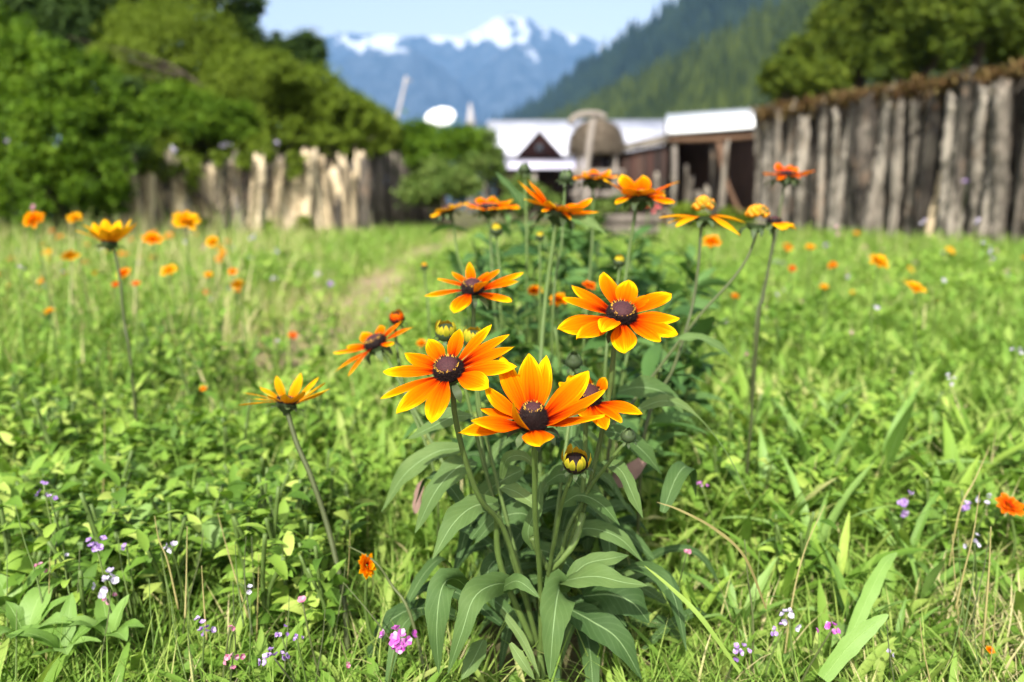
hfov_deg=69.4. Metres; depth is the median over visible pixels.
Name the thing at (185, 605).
grass stalk
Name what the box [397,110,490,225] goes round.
garden shrub
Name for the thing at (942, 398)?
leafy weed
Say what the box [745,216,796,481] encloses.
black eyed susan
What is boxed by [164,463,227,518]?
leafy weed
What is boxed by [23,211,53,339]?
meadow flower
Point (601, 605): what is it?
flowering plant
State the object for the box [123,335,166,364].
leafy weed
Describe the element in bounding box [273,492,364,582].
leafy weed
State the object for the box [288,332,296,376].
meadow flower
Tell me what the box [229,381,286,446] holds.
leafy weed
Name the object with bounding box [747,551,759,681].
grass stalk
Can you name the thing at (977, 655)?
grass stalk
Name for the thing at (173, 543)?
wild floret
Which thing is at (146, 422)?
leafy weed
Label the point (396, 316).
flower bud
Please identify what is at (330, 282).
wild floret
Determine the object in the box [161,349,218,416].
leafy weed
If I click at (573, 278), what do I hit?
flowering plant
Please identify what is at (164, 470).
leafy weed
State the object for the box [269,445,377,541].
leafy weed
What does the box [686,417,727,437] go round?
leafy weed
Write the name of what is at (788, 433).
broadleaf weed
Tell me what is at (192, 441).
leafy weed
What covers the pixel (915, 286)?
meadow flower
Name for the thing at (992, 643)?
grass stalk
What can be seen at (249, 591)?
wild floret
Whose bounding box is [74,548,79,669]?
grass stalk
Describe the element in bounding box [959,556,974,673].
grass stalk
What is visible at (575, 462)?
flower bud
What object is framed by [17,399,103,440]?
broadleaf weed
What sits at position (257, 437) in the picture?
leafy weed
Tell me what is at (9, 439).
leafy weed
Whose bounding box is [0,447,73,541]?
leafy weed
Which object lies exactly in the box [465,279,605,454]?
flowering plant
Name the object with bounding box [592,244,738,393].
flowering plant
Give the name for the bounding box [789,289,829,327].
leafy weed
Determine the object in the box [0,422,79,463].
leafy weed
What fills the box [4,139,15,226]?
wild floret
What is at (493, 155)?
garden shrub
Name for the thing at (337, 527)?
leafy weed
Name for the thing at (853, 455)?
leafy weed
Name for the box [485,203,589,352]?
flowering plant
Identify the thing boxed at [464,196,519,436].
black eyed susan
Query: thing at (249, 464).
leafy weed
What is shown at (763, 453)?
broadleaf weed
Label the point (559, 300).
meadow flower
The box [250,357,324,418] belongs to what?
leafy weed
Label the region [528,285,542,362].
meadow flower
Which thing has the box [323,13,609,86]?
mountains
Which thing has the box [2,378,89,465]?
leafy weed
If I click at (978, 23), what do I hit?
broadleaf tree
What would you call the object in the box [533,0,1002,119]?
conifer woods
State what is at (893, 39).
broadleaf tree
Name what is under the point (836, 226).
wild floret
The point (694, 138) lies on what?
open shed
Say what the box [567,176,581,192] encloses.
window
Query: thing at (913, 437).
leafy weed
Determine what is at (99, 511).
broadleaf weed
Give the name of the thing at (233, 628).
wild floret
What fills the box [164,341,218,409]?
leafy weed
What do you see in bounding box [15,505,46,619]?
grass stalk
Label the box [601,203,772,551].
black eyed susan
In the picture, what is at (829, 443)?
leafy weed
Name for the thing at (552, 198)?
garden shrub
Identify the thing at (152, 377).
leafy weed
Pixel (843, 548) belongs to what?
broadleaf weed
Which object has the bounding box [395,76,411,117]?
tall pole
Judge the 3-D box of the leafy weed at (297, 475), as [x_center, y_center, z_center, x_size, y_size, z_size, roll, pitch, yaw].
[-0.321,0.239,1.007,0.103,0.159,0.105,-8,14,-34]
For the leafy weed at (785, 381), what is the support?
on the ground at (468, 225)
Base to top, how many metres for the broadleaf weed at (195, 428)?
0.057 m
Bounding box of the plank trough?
[604,214,659,238]
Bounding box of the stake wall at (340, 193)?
[120,147,373,240]
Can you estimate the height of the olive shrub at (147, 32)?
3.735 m
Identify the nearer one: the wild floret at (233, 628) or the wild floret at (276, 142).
the wild floret at (233, 628)
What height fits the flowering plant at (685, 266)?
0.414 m
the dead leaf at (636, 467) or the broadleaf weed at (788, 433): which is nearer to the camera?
the dead leaf at (636, 467)
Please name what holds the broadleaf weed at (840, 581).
on the ground at (468, 225)
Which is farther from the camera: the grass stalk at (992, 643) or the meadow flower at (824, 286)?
the meadow flower at (824, 286)
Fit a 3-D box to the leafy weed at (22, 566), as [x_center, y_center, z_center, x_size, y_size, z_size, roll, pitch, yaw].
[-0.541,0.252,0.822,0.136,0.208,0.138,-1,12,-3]
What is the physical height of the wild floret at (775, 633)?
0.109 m
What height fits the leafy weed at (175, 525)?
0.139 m
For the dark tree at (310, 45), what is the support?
on the ground at (468, 225)
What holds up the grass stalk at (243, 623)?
on the ground at (468, 225)
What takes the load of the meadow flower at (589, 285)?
on the ground at (468, 225)
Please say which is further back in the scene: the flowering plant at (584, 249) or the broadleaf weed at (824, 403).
the flowering plant at (584, 249)
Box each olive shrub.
[67,36,402,167]
[91,0,257,88]
[134,75,268,162]
[135,146,316,238]
[144,125,277,166]
[188,33,307,123]
[267,56,374,169]
[269,128,369,171]
[348,94,408,160]
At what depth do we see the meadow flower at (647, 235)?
2.22 m
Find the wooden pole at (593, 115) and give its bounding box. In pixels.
[567,110,606,200]
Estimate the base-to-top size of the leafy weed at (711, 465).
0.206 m
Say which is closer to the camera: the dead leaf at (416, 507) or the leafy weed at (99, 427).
the dead leaf at (416, 507)
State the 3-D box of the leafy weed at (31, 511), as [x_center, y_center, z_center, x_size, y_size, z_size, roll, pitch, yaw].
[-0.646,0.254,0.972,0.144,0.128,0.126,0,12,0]
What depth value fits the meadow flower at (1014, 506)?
0.92 m
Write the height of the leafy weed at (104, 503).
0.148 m
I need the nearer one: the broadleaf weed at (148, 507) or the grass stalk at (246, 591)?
the grass stalk at (246, 591)
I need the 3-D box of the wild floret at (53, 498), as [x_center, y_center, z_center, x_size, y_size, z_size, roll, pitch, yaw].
[-0.503,0.244,0.822,0.024,0.178,0.024,0,12,0]
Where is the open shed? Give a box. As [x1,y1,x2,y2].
[664,107,757,226]
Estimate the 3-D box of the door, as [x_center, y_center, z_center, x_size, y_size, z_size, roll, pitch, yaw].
[0.610,-5.467,27.023,0.800,1.700,0.100,0,12,0]
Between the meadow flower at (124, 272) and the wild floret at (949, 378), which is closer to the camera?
the wild floret at (949, 378)
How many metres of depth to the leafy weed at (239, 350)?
1.75 m
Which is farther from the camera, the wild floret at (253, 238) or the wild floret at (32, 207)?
the wild floret at (253, 238)
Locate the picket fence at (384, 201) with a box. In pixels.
[365,147,442,231]
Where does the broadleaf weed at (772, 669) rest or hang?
on the ground at (468, 225)
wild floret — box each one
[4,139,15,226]
[16,265,25,346]
[31,204,51,315]
[34,562,47,647]
[35,488,68,595]
[40,481,56,613]
[85,535,122,646]
[91,567,131,654]
[102,588,129,662]
[121,543,138,651]
[163,541,182,620]
[170,145,180,240]
[194,615,215,681]
[219,141,231,251]
[222,625,235,677]
[223,652,245,681]
[228,584,251,676]
[248,235,260,299]
[258,647,292,681]
[273,339,278,387]
[274,140,282,235]
[274,248,282,321]
[275,624,295,681]
[293,633,306,681]
[297,595,319,676]
[328,280,336,332]
[346,662,354,681]
[379,625,417,681]
[650,203,660,292]
[659,549,691,642]
[697,481,717,563]
[725,642,751,681]
[764,622,783,681]
[779,607,801,681]
[800,621,840,681]
[832,225,838,305]
[874,305,880,382]
[886,649,893,680]
[897,490,913,527]
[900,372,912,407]
[916,219,926,279]
[930,278,945,352]
[943,500,971,571]
[946,373,955,423]
[955,180,968,247]
[956,493,992,576]
[963,533,980,616]
[968,218,980,307]
[970,242,991,330]
[1000,347,1023,410]
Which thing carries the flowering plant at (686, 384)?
on the ground at (468, 225)
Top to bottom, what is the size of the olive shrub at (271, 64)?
2.849 m
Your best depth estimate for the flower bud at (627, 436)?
0.68 m
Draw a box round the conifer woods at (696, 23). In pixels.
[452,0,787,198]
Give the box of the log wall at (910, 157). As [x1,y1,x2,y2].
[745,55,1023,246]
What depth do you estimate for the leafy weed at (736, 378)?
1.51 m
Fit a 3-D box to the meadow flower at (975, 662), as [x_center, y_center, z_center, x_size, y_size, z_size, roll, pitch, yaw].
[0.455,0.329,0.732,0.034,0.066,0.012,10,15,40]
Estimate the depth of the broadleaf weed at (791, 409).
1.28 m
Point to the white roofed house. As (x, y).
(538, 146)
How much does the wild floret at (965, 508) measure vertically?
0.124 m
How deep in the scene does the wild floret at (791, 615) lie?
0.68 m
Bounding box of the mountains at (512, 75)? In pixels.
[464,42,580,126]
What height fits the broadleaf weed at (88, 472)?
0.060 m
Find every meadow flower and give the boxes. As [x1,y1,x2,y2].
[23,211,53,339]
[37,277,43,302]
[42,249,51,269]
[43,308,61,385]
[60,249,80,340]
[67,212,94,343]
[112,281,121,365]
[117,268,129,365]
[132,281,140,362]
[141,231,163,342]
[160,264,181,361]
[164,233,172,254]
[172,211,200,359]
[200,386,214,409]
[203,271,218,349]
[205,235,222,363]
[215,256,222,267]
[219,249,225,274]
[228,268,245,357]
[230,279,244,369]
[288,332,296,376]
[358,553,385,673]
[416,339,427,377]
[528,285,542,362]
[549,293,566,451]
[581,280,595,364]
[643,205,647,312]
[700,235,721,377]
[730,293,738,353]
[784,243,792,257]
[787,265,795,331]
[802,244,815,317]
[820,284,828,338]
[824,261,836,322]
[853,232,860,246]
[864,253,888,364]
[906,281,926,374]
[945,246,954,258]
[960,645,994,677]
[994,493,1023,558]
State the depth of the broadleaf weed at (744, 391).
1.40 m
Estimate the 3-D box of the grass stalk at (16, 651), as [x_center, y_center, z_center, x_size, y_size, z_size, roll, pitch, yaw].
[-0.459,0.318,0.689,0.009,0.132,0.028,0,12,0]
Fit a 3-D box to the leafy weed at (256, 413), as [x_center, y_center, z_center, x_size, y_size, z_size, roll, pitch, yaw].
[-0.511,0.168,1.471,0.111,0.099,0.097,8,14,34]
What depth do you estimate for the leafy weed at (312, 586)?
0.75 m
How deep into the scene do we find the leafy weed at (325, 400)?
1.39 m
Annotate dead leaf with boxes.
[412,479,423,513]
[612,458,646,487]
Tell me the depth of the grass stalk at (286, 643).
0.70 m
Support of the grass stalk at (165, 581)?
on the ground at (468, 225)
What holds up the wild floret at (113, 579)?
on the ground at (468, 225)
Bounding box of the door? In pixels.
[519,169,539,212]
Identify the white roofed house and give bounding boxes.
[483,119,664,214]
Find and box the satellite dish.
[425,107,454,126]
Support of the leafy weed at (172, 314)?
on the ground at (468, 225)
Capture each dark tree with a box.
[0,0,212,225]
[187,0,271,56]
[253,26,331,76]
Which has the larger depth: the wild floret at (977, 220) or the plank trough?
the plank trough
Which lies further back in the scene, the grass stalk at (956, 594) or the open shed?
the open shed
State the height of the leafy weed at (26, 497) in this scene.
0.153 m
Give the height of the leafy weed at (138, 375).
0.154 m
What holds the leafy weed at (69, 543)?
on the ground at (468, 225)
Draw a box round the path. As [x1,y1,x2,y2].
[161,234,467,411]
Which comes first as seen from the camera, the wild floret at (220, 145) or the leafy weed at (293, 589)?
the leafy weed at (293, 589)
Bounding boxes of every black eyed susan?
[75,219,138,447]
[240,373,350,652]
[333,321,531,648]
[380,324,546,680]
[425,262,537,668]
[430,201,471,397]
[458,354,604,681]
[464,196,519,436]
[518,180,597,537]
[535,272,678,681]
[537,375,641,678]
[573,169,617,366]
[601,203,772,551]
[604,174,678,498]
[635,195,744,573]
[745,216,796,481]
[748,163,814,421]
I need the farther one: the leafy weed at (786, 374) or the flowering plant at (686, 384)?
the leafy weed at (786, 374)
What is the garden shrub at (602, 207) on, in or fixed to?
on the ground at (468, 225)
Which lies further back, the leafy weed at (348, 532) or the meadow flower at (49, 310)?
the meadow flower at (49, 310)
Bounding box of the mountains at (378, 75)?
[179,45,484,182]
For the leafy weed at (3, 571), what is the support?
on the ground at (468, 225)
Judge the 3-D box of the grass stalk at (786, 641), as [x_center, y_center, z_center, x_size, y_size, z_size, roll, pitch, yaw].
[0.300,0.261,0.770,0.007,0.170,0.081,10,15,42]
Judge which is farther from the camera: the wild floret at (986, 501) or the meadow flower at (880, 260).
the meadow flower at (880, 260)
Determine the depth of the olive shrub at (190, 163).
8.49 m
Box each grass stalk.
[6,556,7,663]
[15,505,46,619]
[15,610,16,681]
[40,523,52,623]
[45,558,49,666]
[47,541,56,652]
[63,549,80,673]
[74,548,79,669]
[97,590,110,679]
[102,409,104,492]
[118,537,136,652]
[149,580,155,672]
[154,516,179,609]
[159,536,178,654]
[160,530,171,633]
[171,607,186,679]
[181,529,203,654]
[184,526,187,617]
[187,572,190,643]
[187,617,194,681]
[201,566,207,639]
[217,513,248,617]
[233,587,237,681]
[235,542,244,626]
[244,540,253,635]
[249,597,250,681]
[251,536,255,630]
[256,555,258,640]
[283,596,289,681]
[315,608,325,681]
[332,558,345,661]
[343,541,349,648]
[344,583,389,639]
[348,545,427,681]
[644,565,740,672]
[657,502,766,609]
[744,539,753,681]
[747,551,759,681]
[784,505,824,653]
[886,621,894,681]
[919,617,930,681]
[947,588,964,681]
[949,446,989,565]
[952,534,960,657]
[954,492,979,609]
[958,530,965,656]
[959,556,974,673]
[968,533,988,659]
[973,622,982,681]
[980,526,990,671]
[988,598,995,680]
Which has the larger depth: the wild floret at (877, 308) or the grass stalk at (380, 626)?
the wild floret at (877, 308)
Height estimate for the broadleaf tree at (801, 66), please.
5.309 m
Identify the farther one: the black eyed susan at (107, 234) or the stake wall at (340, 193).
the stake wall at (340, 193)
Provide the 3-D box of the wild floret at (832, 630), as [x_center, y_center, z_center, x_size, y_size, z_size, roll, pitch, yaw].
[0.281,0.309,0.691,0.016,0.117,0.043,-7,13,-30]
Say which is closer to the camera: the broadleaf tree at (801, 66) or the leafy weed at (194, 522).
the leafy weed at (194, 522)
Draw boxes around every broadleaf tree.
[754,29,853,115]
[801,0,891,93]
[856,0,985,87]
[902,0,1023,88]
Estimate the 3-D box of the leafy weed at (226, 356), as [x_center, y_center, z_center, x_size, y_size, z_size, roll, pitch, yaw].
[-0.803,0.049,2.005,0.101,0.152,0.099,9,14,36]
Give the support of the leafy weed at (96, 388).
on the ground at (468, 225)
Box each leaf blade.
[818,614,888,681]
[845,552,896,634]
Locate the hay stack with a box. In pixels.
[565,119,626,203]
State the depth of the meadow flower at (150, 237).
1.90 m
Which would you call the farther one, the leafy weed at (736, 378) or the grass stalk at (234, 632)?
the leafy weed at (736, 378)
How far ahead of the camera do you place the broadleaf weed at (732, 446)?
1.15 m
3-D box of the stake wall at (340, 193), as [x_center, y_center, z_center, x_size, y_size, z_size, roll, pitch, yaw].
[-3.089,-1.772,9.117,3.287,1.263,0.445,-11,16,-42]
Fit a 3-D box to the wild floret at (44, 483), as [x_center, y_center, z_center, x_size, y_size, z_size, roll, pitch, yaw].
[-0.511,0.241,0.821,0.026,0.186,0.011,5,13,24]
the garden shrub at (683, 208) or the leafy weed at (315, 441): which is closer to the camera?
the leafy weed at (315, 441)
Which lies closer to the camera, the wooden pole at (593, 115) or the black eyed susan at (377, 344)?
the black eyed susan at (377, 344)
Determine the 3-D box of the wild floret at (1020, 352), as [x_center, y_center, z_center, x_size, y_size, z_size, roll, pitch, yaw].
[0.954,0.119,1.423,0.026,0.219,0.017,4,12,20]
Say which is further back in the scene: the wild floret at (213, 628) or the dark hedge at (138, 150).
the dark hedge at (138, 150)
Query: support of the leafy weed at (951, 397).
on the ground at (468, 225)
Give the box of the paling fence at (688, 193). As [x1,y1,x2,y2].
[651,138,729,231]
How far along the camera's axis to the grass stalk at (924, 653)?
0.67 m
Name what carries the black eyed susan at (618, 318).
on the ground at (468, 225)
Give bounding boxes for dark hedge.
[0,65,166,234]
[197,147,420,181]
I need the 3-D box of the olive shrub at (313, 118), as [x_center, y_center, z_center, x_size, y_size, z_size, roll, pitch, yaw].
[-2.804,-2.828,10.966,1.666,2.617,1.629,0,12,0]
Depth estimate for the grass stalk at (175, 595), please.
0.72 m
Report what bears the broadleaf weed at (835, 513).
on the ground at (468, 225)
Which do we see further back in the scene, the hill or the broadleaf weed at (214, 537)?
the hill
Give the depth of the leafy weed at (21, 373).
1.45 m
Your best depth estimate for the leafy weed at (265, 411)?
1.30 m
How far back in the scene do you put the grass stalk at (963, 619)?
0.77 m
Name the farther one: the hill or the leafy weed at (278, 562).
the hill
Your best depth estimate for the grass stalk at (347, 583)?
0.78 m
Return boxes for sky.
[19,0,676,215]
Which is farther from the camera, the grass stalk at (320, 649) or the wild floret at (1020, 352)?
the wild floret at (1020, 352)
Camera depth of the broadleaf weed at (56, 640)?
0.70 m
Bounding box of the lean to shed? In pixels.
[598,134,674,214]
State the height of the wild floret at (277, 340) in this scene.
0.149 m
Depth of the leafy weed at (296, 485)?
0.86 m
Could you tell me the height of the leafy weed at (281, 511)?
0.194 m
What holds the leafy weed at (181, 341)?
on the ground at (468, 225)
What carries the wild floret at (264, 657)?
on the ground at (468, 225)
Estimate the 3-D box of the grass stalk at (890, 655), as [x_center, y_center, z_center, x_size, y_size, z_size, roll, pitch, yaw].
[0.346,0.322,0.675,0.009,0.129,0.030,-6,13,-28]
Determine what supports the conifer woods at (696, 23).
on the hill
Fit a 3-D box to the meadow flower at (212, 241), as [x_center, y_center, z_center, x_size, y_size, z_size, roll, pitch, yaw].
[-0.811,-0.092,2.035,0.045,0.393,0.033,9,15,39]
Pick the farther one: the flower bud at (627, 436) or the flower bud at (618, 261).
the flower bud at (618, 261)
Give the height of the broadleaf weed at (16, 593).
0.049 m
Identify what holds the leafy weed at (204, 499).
on the ground at (468, 225)
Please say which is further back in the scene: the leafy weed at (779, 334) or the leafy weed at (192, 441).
the leafy weed at (779, 334)
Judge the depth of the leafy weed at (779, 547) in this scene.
0.85 m
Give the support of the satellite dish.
on the ground at (468, 225)
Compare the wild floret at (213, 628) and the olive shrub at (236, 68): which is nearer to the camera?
the wild floret at (213, 628)
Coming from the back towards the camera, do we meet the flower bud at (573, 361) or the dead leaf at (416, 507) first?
the dead leaf at (416, 507)
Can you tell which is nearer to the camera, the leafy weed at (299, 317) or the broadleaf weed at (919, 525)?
the broadleaf weed at (919, 525)
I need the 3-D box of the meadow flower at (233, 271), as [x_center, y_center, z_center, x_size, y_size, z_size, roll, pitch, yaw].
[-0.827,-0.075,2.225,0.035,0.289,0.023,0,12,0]
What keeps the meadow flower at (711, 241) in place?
on the ground at (468, 225)
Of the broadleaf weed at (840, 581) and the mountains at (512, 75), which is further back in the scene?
the mountains at (512, 75)
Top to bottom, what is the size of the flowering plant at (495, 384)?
0.314 m
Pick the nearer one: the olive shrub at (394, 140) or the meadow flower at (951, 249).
the meadow flower at (951, 249)
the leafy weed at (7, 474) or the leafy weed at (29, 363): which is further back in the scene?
the leafy weed at (29, 363)
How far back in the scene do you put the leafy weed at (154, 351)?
1.72 m
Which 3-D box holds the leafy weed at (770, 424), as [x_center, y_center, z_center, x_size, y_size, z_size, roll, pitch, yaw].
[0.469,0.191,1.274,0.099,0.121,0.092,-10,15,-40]
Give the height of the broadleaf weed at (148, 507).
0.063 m
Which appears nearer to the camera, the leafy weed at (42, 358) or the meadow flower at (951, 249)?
the leafy weed at (42, 358)
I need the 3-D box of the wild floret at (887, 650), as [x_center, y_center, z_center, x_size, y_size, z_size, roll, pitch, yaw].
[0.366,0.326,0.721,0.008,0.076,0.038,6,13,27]
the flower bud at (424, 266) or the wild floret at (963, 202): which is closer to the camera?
the flower bud at (424, 266)
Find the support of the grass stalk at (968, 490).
on the ground at (468, 225)
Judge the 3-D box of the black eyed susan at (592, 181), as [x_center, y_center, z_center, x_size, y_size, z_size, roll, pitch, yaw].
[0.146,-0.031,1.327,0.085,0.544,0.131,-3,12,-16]
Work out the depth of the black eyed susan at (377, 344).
0.91 m
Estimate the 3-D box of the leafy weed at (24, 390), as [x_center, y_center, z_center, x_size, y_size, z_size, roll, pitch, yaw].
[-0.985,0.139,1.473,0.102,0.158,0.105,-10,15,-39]
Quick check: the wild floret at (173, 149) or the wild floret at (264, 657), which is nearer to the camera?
the wild floret at (264, 657)
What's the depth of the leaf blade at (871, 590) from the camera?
0.74 m
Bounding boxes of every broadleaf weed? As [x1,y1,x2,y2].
[0,560,48,613]
[0,583,71,638]
[9,593,107,655]
[11,483,91,535]
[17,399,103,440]
[18,499,113,572]
[39,450,108,492]
[66,595,144,640]
[75,490,176,543]
[126,460,199,500]
[134,416,223,454]
[150,476,221,532]
[179,509,232,558]
[218,468,286,489]
[644,567,737,626]
[680,557,795,627]
[686,435,793,498]
[699,361,820,431]
[702,405,802,450]
[705,428,869,531]
[711,378,872,440]
[713,524,864,600]
[717,455,893,552]
[739,629,790,681]
[758,493,937,604]
[771,396,864,481]
[782,381,995,482]
[786,478,965,535]
[798,541,910,647]
[813,389,923,439]
[834,391,941,441]
[843,585,941,649]
[852,492,997,573]
[873,455,1020,557]
[876,416,1023,486]
[885,539,992,598]
[898,390,941,456]
[932,390,1023,471]
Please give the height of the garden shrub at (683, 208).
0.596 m
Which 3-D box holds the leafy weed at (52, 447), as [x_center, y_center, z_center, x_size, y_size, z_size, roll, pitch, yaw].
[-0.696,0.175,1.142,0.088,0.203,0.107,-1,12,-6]
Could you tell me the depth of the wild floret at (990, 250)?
2.22 m
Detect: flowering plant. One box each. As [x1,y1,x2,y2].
[362,172,751,681]
[402,328,555,521]
[427,224,555,402]
[431,221,524,334]
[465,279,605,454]
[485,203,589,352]
[501,218,628,387]
[533,327,709,541]
[572,214,664,358]
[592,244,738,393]
[598,295,730,465]
[621,244,720,362]
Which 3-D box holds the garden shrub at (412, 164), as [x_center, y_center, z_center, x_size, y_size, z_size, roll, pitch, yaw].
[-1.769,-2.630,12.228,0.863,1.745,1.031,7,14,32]
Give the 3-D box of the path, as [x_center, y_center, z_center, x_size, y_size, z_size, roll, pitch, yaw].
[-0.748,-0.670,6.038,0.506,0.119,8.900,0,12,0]
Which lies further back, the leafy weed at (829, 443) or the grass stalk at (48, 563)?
the leafy weed at (829, 443)
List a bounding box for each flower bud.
[389,309,439,567]
[421,262,430,376]
[435,319,545,677]
[462,326,544,681]
[487,222,502,438]
[516,162,530,357]
[535,231,544,359]
[536,351,584,681]
[540,443,593,681]
[550,168,576,469]
[557,427,637,680]
[600,254,626,493]
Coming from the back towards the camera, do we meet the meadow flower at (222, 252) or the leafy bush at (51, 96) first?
the leafy bush at (51, 96)
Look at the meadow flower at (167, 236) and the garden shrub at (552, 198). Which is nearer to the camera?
the meadow flower at (167, 236)
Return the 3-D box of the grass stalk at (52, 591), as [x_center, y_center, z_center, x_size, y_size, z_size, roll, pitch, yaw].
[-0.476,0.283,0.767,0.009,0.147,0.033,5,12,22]
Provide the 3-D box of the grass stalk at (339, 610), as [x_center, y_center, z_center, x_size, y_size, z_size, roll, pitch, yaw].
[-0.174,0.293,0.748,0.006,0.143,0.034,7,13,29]
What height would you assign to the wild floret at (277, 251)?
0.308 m
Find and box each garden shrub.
[386,152,420,180]
[390,150,487,233]
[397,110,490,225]
[470,125,510,225]
[496,173,562,226]
[572,192,630,228]
[669,200,757,231]
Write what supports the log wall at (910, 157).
on the ground at (468, 225)
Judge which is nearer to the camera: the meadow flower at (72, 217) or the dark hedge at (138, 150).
the meadow flower at (72, 217)
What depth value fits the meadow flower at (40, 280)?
3.12 m
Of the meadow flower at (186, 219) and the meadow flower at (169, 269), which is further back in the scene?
the meadow flower at (169, 269)
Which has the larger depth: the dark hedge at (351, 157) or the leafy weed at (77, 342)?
the dark hedge at (351, 157)
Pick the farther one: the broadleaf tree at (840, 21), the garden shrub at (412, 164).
the broadleaf tree at (840, 21)
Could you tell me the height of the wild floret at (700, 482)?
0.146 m
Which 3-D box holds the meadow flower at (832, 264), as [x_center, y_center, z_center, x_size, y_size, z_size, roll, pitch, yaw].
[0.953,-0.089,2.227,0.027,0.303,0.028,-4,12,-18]
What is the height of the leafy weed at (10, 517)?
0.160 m
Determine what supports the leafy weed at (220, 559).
on the ground at (468, 225)
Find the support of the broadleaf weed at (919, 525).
on the ground at (468, 225)
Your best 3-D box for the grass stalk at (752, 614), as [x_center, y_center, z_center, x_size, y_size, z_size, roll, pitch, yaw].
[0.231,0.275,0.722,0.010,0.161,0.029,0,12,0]
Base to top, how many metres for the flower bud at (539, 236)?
0.443 m
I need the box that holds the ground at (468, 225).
[0,209,1022,681]
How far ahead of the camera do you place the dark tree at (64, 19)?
11.23 m
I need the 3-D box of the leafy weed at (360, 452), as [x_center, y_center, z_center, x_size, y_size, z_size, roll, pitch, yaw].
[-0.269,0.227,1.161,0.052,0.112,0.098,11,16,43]
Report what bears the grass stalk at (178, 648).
on the ground at (468, 225)
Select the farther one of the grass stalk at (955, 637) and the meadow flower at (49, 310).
the meadow flower at (49, 310)
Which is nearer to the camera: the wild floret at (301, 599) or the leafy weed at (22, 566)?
the wild floret at (301, 599)
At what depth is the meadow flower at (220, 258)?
4.21 m
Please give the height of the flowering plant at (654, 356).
0.331 m
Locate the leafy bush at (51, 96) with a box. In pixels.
[0,1,165,240]
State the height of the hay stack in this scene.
2.106 m
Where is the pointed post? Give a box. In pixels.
[465,103,476,212]
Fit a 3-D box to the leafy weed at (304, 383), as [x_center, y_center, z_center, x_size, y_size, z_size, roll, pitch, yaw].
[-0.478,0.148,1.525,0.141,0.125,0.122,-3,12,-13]
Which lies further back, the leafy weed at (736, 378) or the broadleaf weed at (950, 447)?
the leafy weed at (736, 378)
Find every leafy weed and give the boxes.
[0,352,42,403]
[0,362,30,430]
[0,367,36,422]
[0,380,46,422]
[0,393,87,463]
[0,397,69,465]
[0,410,50,455]
[0,413,38,477]
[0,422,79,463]
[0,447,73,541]
[0,468,58,552]
[0,475,77,625]
[0,490,78,555]
[0,496,113,601]
[0,502,43,592]
[0,555,64,600]
[1,466,83,559]
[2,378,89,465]
[4,352,82,412]
[8,384,91,477]
[20,443,132,498]
[23,382,102,426]
[23,418,119,470]
[30,523,167,658]
[31,443,145,516]
[45,327,73,359]
[46,334,98,367]
[46,460,120,558]
[49,469,152,619]
[63,350,118,412]
[66,332,119,365]
[66,489,143,594]
[67,356,122,391]
[74,387,138,427]
[76,370,154,440]
[93,413,208,472]
[99,490,188,641]
[100,492,220,624]
[103,504,193,601]
[107,352,166,406]
[109,383,170,424]
[110,464,189,524]
[120,324,153,354]
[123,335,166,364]
[124,366,170,400]
[127,316,179,402]
[129,408,199,430]
[130,331,178,395]
[131,333,198,400]
[135,404,188,471]
[135,478,227,580]
[138,309,183,335]
[145,326,191,384]
[146,428,231,480]
[156,309,188,329]
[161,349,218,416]
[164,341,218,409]
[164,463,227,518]
[165,366,234,405]
[168,410,236,459]
[186,307,231,373]
[187,391,228,461]
[190,333,233,371]
[196,477,269,603]
[199,331,259,401]
[199,399,273,469]
[204,406,284,443]
[206,331,264,396]
[208,459,323,531]
[210,494,234,566]
[213,486,310,628]
[217,527,355,658]
[219,440,310,484]
[219,489,324,651]
[224,400,277,419]
[225,465,286,594]
[227,461,316,583]
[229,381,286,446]
[240,429,285,473]
[242,379,307,413]
[242,466,313,502]
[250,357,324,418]
[257,477,328,522]
[258,330,304,374]
[265,516,338,624]
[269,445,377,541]
[270,317,293,358]
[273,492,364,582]
[280,335,332,379]
[282,511,353,570]
[283,368,340,446]
[286,383,330,457]
[286,529,354,665]
[290,290,326,342]
[293,406,355,463]
[297,314,344,358]
[311,448,342,523]
[312,449,372,490]
[313,302,340,340]
[322,386,377,413]
[326,471,376,585]
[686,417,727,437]
[687,431,789,508]
[715,394,785,461]
[721,349,754,416]
[728,326,775,360]
[746,371,788,395]
[748,366,827,401]
[758,505,837,619]
[759,310,813,357]
[765,417,821,458]
[770,435,840,499]
[787,451,859,490]
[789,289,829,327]
[809,405,845,451]
[875,374,963,432]
[903,341,952,364]
[907,424,941,458]
[907,459,1004,568]
[911,394,959,430]
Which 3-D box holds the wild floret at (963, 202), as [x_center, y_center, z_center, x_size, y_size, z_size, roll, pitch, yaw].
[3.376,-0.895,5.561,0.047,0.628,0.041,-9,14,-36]
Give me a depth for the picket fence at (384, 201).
11.16 m
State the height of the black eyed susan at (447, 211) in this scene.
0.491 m
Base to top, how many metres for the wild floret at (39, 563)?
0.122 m
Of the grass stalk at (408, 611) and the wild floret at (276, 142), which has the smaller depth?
the grass stalk at (408, 611)
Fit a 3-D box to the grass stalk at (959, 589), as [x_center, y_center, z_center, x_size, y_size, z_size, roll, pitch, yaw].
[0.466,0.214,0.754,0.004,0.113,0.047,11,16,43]

